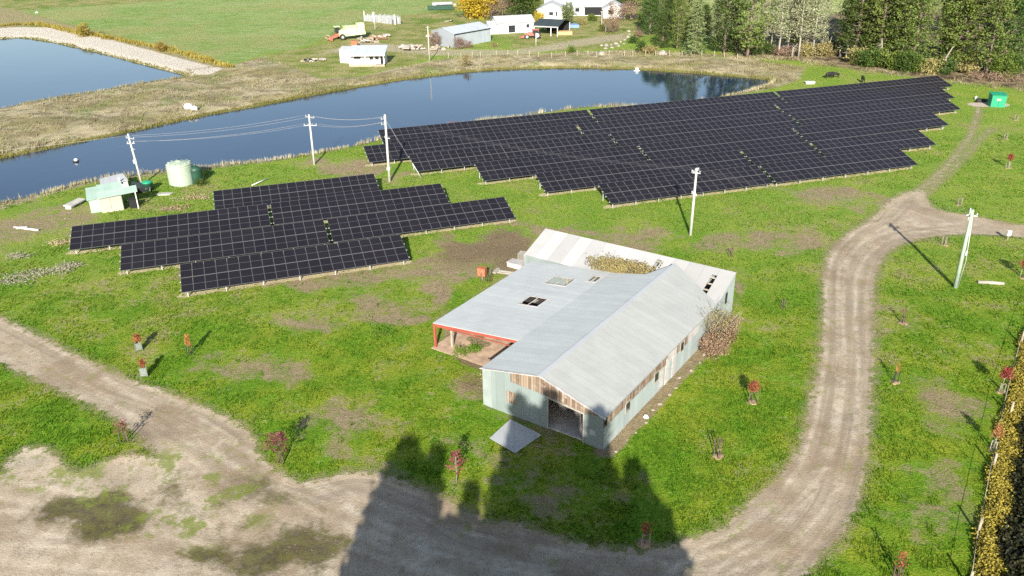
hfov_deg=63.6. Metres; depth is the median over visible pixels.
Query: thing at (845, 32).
thin tree
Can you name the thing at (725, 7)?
cypress tree
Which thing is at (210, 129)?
overhead wire
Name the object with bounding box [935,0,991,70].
pine tree
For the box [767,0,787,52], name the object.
thin tree
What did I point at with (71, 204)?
concrete ramp
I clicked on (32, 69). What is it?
dam water
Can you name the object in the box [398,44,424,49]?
scrap heap
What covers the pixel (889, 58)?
understorey shrub
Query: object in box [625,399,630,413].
window
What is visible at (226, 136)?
overhead wire
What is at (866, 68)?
dry grass
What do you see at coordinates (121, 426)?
sapling
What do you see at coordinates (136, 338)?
sapling
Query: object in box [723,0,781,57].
pine tree
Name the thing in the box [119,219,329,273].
solar table
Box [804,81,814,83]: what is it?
trough
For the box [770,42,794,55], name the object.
shrub
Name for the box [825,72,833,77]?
cow
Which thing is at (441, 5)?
machinery row
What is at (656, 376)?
window
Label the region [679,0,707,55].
spruce tree
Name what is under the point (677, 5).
pine tree
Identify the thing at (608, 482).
meadow grass
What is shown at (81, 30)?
broom bush
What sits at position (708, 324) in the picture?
scrub bush
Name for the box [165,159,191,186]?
water tank
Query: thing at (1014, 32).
pine tree
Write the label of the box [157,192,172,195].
paving slab
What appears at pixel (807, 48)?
understorey shrub
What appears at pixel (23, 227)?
white beam
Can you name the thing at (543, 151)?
overhead wire
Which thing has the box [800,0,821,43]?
thin tree
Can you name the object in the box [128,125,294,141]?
overhead wire
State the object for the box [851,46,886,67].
understorey shrub
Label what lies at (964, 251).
power pole
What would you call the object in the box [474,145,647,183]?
solar table
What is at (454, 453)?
sapling
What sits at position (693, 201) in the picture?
power pole
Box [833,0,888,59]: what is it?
cypress tree
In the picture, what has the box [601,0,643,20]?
broadleaf tree
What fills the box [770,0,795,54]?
thin tree
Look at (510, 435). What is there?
metal sheet
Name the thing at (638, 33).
broadleaf tree
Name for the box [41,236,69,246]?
brush heap
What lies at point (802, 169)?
solar table
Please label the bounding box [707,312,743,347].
scrub bush
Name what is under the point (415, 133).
solar table
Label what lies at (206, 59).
golden grass
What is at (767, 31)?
thin tree
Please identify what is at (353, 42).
orange crate
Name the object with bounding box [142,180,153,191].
green bin
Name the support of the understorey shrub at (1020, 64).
on the ground at (260, 526)
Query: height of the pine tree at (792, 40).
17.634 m
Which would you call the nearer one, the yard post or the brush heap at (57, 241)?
the brush heap at (57, 241)
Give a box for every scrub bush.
[584,251,655,279]
[699,298,744,342]
[699,331,736,360]
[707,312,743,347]
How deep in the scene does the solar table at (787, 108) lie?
149.14 m
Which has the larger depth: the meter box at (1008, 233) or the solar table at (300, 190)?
the solar table at (300, 190)
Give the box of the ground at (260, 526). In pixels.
[0,0,1023,575]
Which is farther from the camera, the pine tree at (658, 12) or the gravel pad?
the pine tree at (658, 12)
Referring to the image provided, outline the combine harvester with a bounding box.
[324,22,365,40]
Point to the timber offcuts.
(496, 270)
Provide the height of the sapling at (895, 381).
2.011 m
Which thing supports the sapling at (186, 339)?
on the ground at (260, 526)
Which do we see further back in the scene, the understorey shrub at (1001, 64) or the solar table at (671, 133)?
the understorey shrub at (1001, 64)
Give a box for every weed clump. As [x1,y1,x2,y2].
[192,178,207,185]
[367,322,397,338]
[449,343,471,357]
[467,341,482,354]
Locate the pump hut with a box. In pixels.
[85,181,138,212]
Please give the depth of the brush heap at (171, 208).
105.92 m
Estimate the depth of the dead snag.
175.25 m
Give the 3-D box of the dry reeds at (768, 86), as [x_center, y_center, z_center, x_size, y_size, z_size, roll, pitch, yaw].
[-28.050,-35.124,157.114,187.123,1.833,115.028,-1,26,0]
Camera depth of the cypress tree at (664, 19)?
208.13 m
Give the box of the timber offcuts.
[492,268,512,274]
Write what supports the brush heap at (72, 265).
on the ground at (260, 526)
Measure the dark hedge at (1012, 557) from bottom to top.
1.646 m
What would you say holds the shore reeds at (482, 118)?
on the ground at (260, 526)
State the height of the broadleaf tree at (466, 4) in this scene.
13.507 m
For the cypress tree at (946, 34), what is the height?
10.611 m
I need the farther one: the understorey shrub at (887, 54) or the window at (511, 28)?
the window at (511, 28)
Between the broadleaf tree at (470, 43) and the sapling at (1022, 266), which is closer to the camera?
the sapling at (1022, 266)
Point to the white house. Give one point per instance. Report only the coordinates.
(515, 24)
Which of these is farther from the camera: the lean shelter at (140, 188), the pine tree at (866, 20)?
the pine tree at (866, 20)
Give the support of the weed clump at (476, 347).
on the ground at (260, 526)
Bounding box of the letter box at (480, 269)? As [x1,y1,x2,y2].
[477,266,486,277]
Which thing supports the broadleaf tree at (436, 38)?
on the ground at (260, 526)
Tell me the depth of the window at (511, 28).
235.45 m
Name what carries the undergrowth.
on the ground at (260, 526)
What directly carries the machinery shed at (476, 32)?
on the ground at (260, 526)
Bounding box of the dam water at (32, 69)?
[0,38,183,107]
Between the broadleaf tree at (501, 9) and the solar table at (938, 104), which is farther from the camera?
the broadleaf tree at (501, 9)
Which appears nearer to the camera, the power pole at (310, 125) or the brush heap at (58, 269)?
the brush heap at (58, 269)
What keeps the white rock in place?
on the ground at (260, 526)
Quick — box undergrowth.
[966,69,1022,81]
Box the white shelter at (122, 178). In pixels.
[99,173,127,186]
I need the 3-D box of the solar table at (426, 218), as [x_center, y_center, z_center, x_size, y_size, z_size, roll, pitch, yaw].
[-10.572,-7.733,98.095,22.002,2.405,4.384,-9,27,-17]
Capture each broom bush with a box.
[72,22,91,36]
[153,41,167,51]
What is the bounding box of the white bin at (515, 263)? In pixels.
[507,258,524,268]
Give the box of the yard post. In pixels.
[426,26,429,61]
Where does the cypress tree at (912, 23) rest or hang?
on the ground at (260, 526)
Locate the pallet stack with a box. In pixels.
[517,251,525,260]
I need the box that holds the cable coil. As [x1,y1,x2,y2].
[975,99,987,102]
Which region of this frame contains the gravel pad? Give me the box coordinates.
[967,102,1009,106]
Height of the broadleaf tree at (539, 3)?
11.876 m
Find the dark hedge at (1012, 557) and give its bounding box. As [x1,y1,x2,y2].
[993,379,1023,575]
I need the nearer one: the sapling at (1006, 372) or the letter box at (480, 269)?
the sapling at (1006, 372)
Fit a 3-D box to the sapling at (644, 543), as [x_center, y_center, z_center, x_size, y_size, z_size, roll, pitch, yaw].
[8.077,14.960,50.282,0.995,1.929,1.151,-19,31,-34]
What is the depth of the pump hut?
105.50 m
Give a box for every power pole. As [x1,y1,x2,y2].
[126,133,141,182]
[304,114,316,164]
[381,114,390,181]
[689,168,700,235]
[953,208,977,287]
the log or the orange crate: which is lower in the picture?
the log
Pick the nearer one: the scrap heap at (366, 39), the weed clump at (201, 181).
the weed clump at (201, 181)
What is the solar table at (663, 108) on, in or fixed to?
on the ground at (260, 526)
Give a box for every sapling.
[111,417,128,443]
[132,333,142,351]
[138,358,147,376]
[183,334,193,356]
[263,430,288,465]
[445,449,465,483]
[637,521,651,549]
[711,437,723,459]
[746,379,761,404]
[781,298,787,309]
[889,364,900,384]
[892,550,911,575]
[897,308,907,324]
[940,236,947,245]
[987,423,1004,451]
[995,367,1014,394]
[1006,154,1014,168]
[1017,258,1023,278]
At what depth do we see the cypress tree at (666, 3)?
220.44 m
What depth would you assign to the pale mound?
201.37 m
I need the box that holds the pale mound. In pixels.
[658,50,666,54]
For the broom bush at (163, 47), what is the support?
on the ground at (260, 526)
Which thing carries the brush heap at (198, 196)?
on the ground at (260, 526)
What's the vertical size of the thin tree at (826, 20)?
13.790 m
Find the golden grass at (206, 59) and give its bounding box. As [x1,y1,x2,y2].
[0,20,234,67]
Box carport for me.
[533,18,569,36]
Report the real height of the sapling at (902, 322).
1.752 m
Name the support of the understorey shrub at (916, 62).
on the ground at (260, 526)
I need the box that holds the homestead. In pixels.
[536,0,624,18]
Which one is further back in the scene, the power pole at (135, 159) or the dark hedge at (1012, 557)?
the power pole at (135, 159)
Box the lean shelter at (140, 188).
[130,182,150,193]
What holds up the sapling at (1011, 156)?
on the ground at (260, 526)
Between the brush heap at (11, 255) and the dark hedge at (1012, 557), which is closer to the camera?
the dark hedge at (1012, 557)
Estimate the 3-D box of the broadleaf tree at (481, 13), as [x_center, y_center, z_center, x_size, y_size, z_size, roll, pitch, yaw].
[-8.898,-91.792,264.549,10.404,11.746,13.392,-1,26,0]
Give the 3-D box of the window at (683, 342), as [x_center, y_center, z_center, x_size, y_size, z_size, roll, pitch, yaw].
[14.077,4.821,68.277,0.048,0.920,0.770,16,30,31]
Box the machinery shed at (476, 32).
[432,22,491,47]
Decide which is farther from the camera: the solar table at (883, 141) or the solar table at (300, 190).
the solar table at (883, 141)
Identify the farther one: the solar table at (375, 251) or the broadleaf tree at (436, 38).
the broadleaf tree at (436, 38)
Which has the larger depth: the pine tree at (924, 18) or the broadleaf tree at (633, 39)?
the broadleaf tree at (633, 39)
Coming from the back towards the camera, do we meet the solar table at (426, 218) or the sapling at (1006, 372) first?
the solar table at (426, 218)
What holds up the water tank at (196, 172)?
on the ground at (260, 526)
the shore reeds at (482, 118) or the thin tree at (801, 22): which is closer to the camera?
the shore reeds at (482, 118)
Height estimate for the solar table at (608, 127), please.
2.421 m
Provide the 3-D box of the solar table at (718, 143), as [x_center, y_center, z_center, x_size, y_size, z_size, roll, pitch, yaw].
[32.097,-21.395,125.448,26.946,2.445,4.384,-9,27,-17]
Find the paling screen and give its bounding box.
[363,11,400,24]
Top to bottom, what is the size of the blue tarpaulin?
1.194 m
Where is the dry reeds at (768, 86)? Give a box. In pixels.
[0,48,804,208]
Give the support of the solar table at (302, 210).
on the ground at (260, 526)
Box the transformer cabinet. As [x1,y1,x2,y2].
[987,91,1007,107]
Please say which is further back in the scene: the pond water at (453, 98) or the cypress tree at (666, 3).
the cypress tree at (666, 3)
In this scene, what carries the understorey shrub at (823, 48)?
on the ground at (260, 526)
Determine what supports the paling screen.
on the ground at (260, 526)
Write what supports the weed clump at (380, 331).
on the ground at (260, 526)
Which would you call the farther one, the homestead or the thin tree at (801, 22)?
the homestead
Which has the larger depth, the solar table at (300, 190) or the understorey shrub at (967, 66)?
the understorey shrub at (967, 66)
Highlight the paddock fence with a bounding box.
[970,330,1023,575]
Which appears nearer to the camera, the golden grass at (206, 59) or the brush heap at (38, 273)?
the brush heap at (38, 273)
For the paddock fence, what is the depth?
56.23 m
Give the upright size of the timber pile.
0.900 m
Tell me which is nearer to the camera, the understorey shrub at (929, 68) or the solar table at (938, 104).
the solar table at (938, 104)
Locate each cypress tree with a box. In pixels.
[638,0,661,34]
[653,14,672,47]
[658,0,681,35]
[699,3,714,39]
[707,0,743,52]
[750,25,766,55]
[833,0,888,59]
[874,0,912,52]
[887,0,932,49]
[938,23,963,54]
[971,0,1023,70]
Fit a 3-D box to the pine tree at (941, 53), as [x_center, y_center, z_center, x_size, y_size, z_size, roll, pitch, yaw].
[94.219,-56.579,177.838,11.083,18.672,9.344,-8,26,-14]
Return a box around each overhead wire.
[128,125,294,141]
[129,115,302,135]
[146,116,311,136]
[162,124,311,140]
[392,117,696,167]
[702,172,955,210]
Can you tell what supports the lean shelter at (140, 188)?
on the ground at (260, 526)
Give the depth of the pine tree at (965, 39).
174.46 m
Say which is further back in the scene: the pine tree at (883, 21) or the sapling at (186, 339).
the pine tree at (883, 21)
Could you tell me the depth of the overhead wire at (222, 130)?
116.25 m
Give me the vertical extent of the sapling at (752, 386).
2.162 m
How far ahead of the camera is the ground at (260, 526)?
69.67 m
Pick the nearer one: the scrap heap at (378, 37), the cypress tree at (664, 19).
the cypress tree at (664, 19)
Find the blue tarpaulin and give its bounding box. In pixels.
[570,23,578,27]
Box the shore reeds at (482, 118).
[0,79,774,201]
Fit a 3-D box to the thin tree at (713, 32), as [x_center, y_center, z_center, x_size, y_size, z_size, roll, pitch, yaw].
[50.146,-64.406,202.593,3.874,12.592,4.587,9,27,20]
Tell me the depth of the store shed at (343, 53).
196.86 m
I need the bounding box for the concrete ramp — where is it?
[63,198,85,208]
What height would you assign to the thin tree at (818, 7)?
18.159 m
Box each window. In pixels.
[508,25,515,32]
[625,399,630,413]
[654,370,659,383]
[680,339,684,352]
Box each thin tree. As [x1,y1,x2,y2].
[710,3,722,50]
[732,0,746,52]
[753,0,782,53]
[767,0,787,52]
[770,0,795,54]
[773,0,809,48]
[788,0,820,56]
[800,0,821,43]
[804,0,829,55]
[816,0,834,53]
[835,14,850,55]
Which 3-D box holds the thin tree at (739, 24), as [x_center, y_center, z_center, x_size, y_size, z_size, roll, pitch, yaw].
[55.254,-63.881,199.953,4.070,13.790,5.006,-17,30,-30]
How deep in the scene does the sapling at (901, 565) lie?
47.41 m
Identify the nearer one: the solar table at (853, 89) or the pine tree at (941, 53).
the solar table at (853, 89)
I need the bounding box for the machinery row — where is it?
[428,2,456,9]
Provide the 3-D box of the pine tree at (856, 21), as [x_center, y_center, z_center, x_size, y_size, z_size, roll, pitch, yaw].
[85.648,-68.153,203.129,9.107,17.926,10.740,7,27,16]
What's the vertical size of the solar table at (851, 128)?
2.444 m
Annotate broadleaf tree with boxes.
[426,31,442,45]
[452,0,484,19]
[452,37,467,49]
[457,54,472,66]
[463,40,472,47]
[469,0,499,19]
[482,0,501,18]
[488,0,517,15]
[504,0,538,14]
[522,0,541,14]
[534,10,545,20]
[560,0,577,22]
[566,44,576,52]
[577,18,586,25]
[586,13,598,21]
[598,24,604,31]
[600,14,629,32]
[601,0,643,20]
[621,0,642,5]
[627,34,639,43]
[633,29,644,37]
[635,10,648,26]
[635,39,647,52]
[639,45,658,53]
[727,28,753,47]
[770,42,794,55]
[814,36,851,55]
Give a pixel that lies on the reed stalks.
(490, 276)
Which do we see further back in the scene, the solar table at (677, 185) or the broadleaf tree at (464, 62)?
the broadleaf tree at (464, 62)
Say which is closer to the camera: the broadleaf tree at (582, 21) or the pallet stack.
the pallet stack
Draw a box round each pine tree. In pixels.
[649,0,669,27]
[667,0,690,49]
[671,0,704,44]
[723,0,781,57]
[778,0,821,47]
[838,0,870,40]
[845,1,889,47]
[860,0,906,51]
[882,0,926,66]
[892,0,946,65]
[921,0,969,59]
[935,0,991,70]
[936,0,1003,71]
[965,0,1023,73]
[1001,3,1023,50]
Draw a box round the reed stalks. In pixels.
[481,268,491,282]
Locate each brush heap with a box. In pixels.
[0,270,46,286]
[2,252,35,260]
[4,268,54,280]
[27,262,76,274]
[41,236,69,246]
[55,260,88,268]
[158,203,195,212]
[172,192,211,200]
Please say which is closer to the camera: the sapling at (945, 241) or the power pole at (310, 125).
the sapling at (945, 241)
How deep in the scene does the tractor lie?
225.74 m
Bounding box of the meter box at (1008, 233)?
[1006,230,1011,239]
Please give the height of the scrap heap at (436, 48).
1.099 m
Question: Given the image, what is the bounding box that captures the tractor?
[520,29,540,38]
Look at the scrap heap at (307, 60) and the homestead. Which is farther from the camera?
the homestead
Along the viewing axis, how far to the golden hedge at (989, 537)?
54.65 m
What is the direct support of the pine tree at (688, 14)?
on the ground at (260, 526)
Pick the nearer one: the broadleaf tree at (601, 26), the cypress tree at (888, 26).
the cypress tree at (888, 26)
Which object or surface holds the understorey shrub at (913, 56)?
on the ground at (260, 526)
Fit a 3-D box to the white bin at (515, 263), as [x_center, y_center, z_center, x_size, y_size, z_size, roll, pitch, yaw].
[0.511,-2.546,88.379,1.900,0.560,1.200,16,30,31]
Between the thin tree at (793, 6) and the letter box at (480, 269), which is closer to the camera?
the letter box at (480, 269)
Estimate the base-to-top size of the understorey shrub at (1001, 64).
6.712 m
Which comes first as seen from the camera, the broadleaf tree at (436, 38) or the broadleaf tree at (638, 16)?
the broadleaf tree at (436, 38)
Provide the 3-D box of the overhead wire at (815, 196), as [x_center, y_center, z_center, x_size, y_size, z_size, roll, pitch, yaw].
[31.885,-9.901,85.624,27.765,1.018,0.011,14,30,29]
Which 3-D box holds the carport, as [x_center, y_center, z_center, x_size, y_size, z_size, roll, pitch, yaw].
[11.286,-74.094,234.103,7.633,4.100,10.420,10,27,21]
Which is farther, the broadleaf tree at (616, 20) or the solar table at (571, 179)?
the broadleaf tree at (616, 20)
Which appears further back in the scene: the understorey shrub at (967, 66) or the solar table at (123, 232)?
the understorey shrub at (967, 66)
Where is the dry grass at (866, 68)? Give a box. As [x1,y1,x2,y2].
[723,47,1023,91]
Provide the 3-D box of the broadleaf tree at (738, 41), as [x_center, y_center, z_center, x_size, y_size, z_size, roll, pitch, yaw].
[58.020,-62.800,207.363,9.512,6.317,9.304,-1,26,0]
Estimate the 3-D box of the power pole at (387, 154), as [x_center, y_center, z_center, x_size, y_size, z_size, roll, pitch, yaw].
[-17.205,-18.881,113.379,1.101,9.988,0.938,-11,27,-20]
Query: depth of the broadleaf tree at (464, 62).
191.64 m
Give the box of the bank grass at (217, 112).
[0,36,771,158]
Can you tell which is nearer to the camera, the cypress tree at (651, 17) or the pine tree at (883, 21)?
the pine tree at (883, 21)
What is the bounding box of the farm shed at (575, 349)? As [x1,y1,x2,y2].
[432,228,736,449]
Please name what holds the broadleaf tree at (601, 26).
on the ground at (260, 526)
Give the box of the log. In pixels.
[977,281,1004,284]
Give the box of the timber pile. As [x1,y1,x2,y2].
[558,30,571,34]
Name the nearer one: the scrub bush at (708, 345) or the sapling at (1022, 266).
the scrub bush at (708, 345)
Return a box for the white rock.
[184,103,191,108]
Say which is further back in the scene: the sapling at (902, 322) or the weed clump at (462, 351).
the sapling at (902, 322)
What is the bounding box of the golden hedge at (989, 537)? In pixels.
[971,332,1023,575]
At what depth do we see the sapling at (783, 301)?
78.47 m
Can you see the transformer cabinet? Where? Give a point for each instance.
(997, 99)
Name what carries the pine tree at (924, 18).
on the ground at (260, 526)
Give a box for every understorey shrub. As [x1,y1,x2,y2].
[750,39,777,54]
[794,41,815,57]
[815,41,838,56]
[843,45,869,63]
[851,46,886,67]
[866,41,895,68]
[881,51,907,70]
[891,48,923,73]
[901,51,934,72]
[917,56,945,74]
[929,55,959,74]
[954,53,981,74]
[989,49,1022,79]
[997,52,1023,76]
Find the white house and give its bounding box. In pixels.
[490,14,534,33]
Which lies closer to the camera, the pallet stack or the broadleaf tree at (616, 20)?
the pallet stack
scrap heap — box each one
[301,58,317,61]
[357,37,378,42]
[370,35,386,39]
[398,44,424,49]
[429,44,449,50]
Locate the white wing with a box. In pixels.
[485,21,498,33]
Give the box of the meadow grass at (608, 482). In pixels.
[0,134,1023,575]
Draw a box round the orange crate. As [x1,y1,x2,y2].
[351,40,356,45]
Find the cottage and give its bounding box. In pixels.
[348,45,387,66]
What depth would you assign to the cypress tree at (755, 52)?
196.97 m
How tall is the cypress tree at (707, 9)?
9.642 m
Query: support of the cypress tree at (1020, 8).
on the ground at (260, 526)
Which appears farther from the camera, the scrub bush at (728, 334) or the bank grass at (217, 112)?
the bank grass at (217, 112)
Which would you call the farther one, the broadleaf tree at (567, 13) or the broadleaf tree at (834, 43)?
the broadleaf tree at (567, 13)
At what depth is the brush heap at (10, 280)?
86.36 m
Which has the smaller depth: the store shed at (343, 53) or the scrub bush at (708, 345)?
the scrub bush at (708, 345)
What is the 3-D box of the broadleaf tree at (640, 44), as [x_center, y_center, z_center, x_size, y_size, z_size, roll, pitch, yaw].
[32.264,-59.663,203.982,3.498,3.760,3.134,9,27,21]
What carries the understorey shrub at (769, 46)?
on the ground at (260, 526)
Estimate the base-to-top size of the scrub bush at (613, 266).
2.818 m
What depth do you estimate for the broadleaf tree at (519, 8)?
262.21 m
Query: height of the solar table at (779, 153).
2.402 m
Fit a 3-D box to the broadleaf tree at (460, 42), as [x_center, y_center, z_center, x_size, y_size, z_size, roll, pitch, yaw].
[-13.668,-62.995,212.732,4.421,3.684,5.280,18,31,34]
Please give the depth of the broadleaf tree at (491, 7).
262.25 m
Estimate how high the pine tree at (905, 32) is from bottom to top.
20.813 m
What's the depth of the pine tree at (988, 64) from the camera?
170.21 m
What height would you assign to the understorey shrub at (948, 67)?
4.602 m
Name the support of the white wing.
on the ground at (260, 526)
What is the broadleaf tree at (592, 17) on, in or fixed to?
on the ground at (260, 526)
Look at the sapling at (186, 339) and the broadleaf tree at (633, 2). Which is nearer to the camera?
the sapling at (186, 339)
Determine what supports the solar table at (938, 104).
on the ground at (260, 526)
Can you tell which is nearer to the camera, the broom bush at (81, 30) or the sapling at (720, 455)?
the sapling at (720, 455)
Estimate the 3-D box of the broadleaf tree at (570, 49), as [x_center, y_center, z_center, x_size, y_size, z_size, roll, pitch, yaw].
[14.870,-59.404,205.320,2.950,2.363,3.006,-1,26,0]
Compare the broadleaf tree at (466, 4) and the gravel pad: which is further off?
the broadleaf tree at (466, 4)
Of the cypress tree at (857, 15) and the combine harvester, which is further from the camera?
the combine harvester
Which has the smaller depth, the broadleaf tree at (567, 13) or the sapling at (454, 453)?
the sapling at (454, 453)
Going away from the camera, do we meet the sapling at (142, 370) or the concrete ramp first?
the sapling at (142, 370)
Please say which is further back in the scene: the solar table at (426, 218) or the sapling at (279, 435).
the solar table at (426, 218)
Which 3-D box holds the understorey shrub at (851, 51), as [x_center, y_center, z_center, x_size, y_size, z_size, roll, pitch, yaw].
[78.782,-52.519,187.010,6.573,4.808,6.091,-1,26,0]
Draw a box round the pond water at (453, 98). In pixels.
[0,68,769,202]
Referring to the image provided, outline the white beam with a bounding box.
[13,226,38,230]
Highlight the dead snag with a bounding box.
[943,47,952,73]
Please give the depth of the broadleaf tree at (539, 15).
250.28 m
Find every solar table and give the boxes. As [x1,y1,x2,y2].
[68,204,271,253]
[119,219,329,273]
[178,234,409,296]
[212,174,378,209]
[270,183,448,224]
[326,197,514,243]
[363,124,582,165]
[378,110,595,143]
[408,133,617,174]
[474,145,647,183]
[535,150,751,195]
[577,104,783,137]
[589,92,783,121]
[598,165,772,207]
[610,114,799,145]
[638,127,805,159]
[741,142,823,166]
[759,148,917,185]
[775,76,951,101]
[775,87,954,114]
[789,97,959,125]
[793,111,948,142]
[810,130,936,156]
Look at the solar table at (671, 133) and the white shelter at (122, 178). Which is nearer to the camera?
the white shelter at (122, 178)
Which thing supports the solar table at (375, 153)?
on the ground at (260, 526)
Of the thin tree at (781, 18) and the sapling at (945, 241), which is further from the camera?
the thin tree at (781, 18)
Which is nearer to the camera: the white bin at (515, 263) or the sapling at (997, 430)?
the sapling at (997, 430)
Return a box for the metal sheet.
[490,419,540,452]
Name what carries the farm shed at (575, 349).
on the ground at (260, 526)
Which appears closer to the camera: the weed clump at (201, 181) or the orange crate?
the weed clump at (201, 181)
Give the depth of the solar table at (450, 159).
122.41 m
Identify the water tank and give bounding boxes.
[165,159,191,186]
[190,165,203,183]

